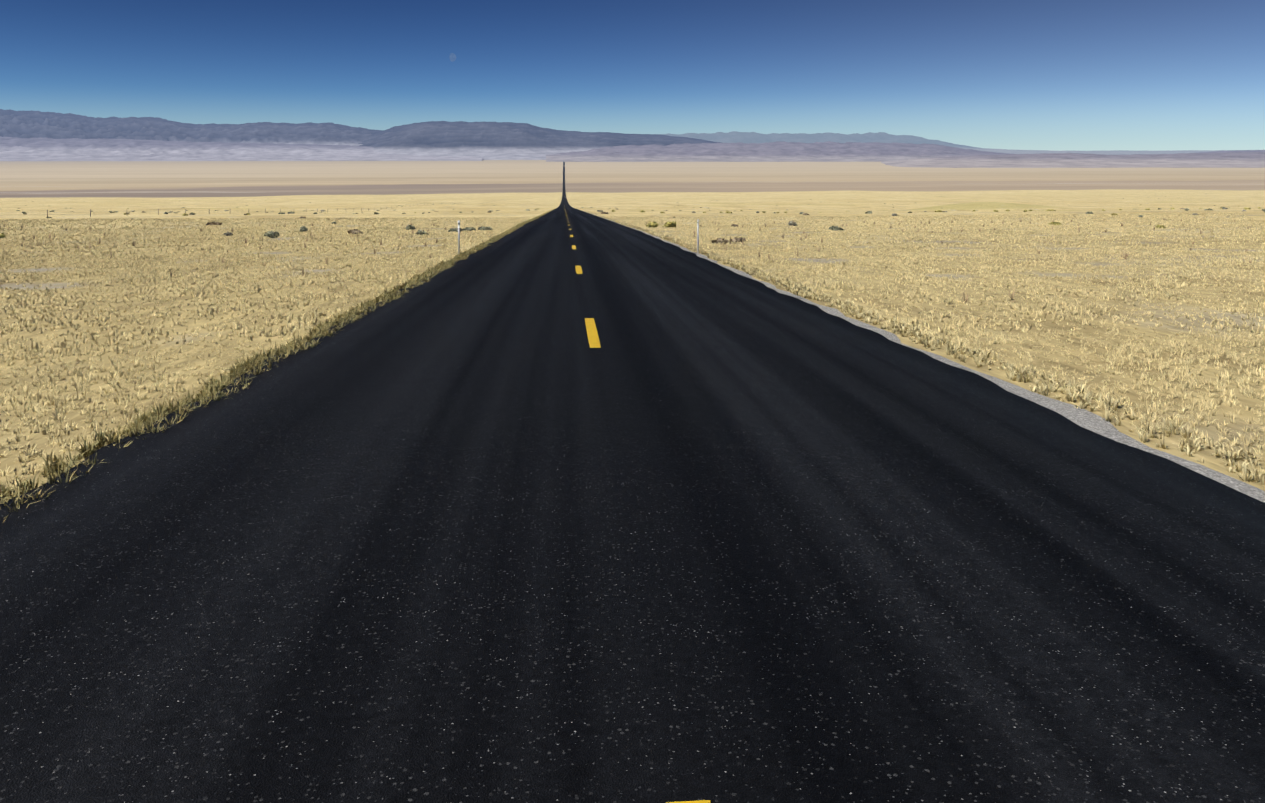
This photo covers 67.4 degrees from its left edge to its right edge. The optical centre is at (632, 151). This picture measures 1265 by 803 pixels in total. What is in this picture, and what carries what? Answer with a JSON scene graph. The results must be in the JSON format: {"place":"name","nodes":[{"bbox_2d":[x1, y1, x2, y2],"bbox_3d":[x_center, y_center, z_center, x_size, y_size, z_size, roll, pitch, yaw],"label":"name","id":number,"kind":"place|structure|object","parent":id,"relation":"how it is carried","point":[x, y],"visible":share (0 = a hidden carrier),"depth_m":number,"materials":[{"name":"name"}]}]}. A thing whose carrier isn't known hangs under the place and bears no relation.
{"place":"outdoors","nodes":[
{"label":"outdoors","id":0,"kind":"place"},
{"bbox_2d":[0,109,383,145],"bbox_3d":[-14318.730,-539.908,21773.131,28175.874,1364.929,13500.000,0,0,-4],"label":"mountain range","id":1,"kind":"structure","parent":0,"point":[27,124],"depth_m":20976.97,"materials":[{"name":"stone"}]},
{"bbox_2d":[0,137,481,160],"bbox_3d":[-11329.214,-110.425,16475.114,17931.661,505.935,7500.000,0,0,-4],"label":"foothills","id":2,"kind":"structure","parent":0,"point":[37,149],"depth_m":15476.40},
{"bbox_2d":[449,53,455,61],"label":"moon","id":3,"kind":"object","parent":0,"point":[452,56],"visible":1,"depth_m":59342.06,"materials":[{"name":"blue"}]},
{"bbox_2d":[358,121,720,159],"bbox_3d":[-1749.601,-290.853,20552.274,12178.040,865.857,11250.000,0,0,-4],"label":"mesa","id":4,"kind":"structure","parent":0,"point":[502,141],"depth_m":18574.01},
{"bbox_2d":[0,212,1255,228],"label":"grass field","id":5,"kind":"structure","parent":0,"point":[653,218],"depth_m":105.09,"materials":[{"name":"beige plant"}]},
{"bbox_2d":[0,162,1264,802],"bbox_3d":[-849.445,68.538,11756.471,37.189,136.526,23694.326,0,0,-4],"label":"road","id":6,"kind":"structure","parent":0,"point":[488,524],"depth_m":4.95,"materials":[{"name":"black asphalt"}]},
{"bbox_2d":[564,206,710,802],"bbox_3d":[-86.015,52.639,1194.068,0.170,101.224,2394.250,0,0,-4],"label":"dashes","id":7,"kind":"object","parent":6,"relation":"on","point":[593,337],"visible":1,"depth_m":13.42,"materials":[{"name":"yellow paint"}]},
{"bbox_2d":[0,160,1264,501],"bbox_3d":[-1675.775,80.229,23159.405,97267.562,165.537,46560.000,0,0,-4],"label":"ground","id":8,"kind":"structure","parent":0,"point":[202,190],"depth_m":51.94,"materials":[{"name":"beige plant"}]},
{"bbox_2d":[0,199,508,216],"bbox_3d":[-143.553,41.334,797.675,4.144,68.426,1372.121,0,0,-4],"label":"shrubs","id":9,"kind":"object","parent":8,"relation":"on","point":[236,210],"visible":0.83,"depth_m":216.63,"materials":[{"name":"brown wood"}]},
{"bbox_2d":[0,208,556,521],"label":"edge grass","id":10,"kind":"structure","parent":8,"relation":"on","point":[212,387],"depth_m":9.90,"materials":[{"name":"beige plant"}]},
{"bbox_2d":[458,220,459,253],"bbox_3d":[-6.476,3.363,35.388,0.075,1.570,0.040,0,0,-4],"label":"delineator post","id":11,"kind":"object","parent":8,"relation":"on","point":[458,236],"visible":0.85,"depth_m":35.38,"materials":[{"name":"white plastic"}]},
{"bbox_2d":[0,218,1252,302],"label":"shrubs","id":12,"kind":"object","parent":8,"relation":"on","point":[1125,256],"depth_m":46.76,"materials":[{"name":"beige plant"}]},
{"bbox_2d":[0,221,1264,256],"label":"grass field","id":13,"kind":"structure","parent":8,"relation":"on","point":[815,233],"depth_m":53.70,"materials":[{"name":"beige plant"}]},
{"bbox_2d":[0,193,1264,243],"bbox_3d":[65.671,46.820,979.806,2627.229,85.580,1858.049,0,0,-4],"label":"desert shrubs","id":14,"kind":"object","parent":8,"relation":"on","point":[273,234],"visible":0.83,"depth_m":75.50,"materials":[{"name":"green plant"}]},
{"bbox_2d":[697,219,698,252],"bbox_3d":[2.475,3.358,35.835,0.075,1.570,0.040,0,0,-4],"label":"delineator post","id":15,"kind":"object","parent":8,"relation":"on","point":[697,235],"visible":0.75,"depth_m":35.82,"materials":[{"name":"white plastic"}]},
{"bbox_2d":[575,208,1264,485],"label":"edge grass","id":16,"kind":"structure","parent":8,"relation":"on","point":[1111,404],"depth_m":10.76,"materials":[{"name":"beige plant"}]},
{"bbox_2d":[586,212,1264,502],"bbox_3d":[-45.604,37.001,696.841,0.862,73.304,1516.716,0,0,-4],"label":"shoulder gravel","id":17,"kind":"structure","parent":8,"relation":"on","point":[1089,420],"depth_m":8.91,"materials":[{"name":"grey gravel"}]},
{"bbox_2d":[0,328,1264,492],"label":"grass field","id":18,"kind":"structure","parent":0,"point":[1149,416],"depth_m":10.81,"materials":[{"name":"beige plant"}]},
{"bbox_2d":[0,0,1264,150],"label":"sky","id":19,"kind":"structure","parent":0,"point":[1053,75],"materials":[{"name":"blue"}]},
{"bbox_2d":[546,141,1264,161],"bbox_3d":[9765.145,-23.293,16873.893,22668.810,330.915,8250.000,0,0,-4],"label":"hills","id":20,"kind":"structure","parent":0,"point":[783,151],"depth_m":15100.72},
{"bbox_2d":[655,131,1235,154],"bbox_3d":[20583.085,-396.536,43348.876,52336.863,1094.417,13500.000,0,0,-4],"label":"mountain range","id":21,"kind":"structure","parent":0,"point":[758,138],"depth_m":43325.99,"materials":[{"name":"stone"}]},
{"bbox_2d":[881,152,1264,167],"bbox_3d":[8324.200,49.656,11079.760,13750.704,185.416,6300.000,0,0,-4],"label":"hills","id":22,"kind":"structure","parent":0,"point":[1179,160],"depth_m":9599.38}
]}

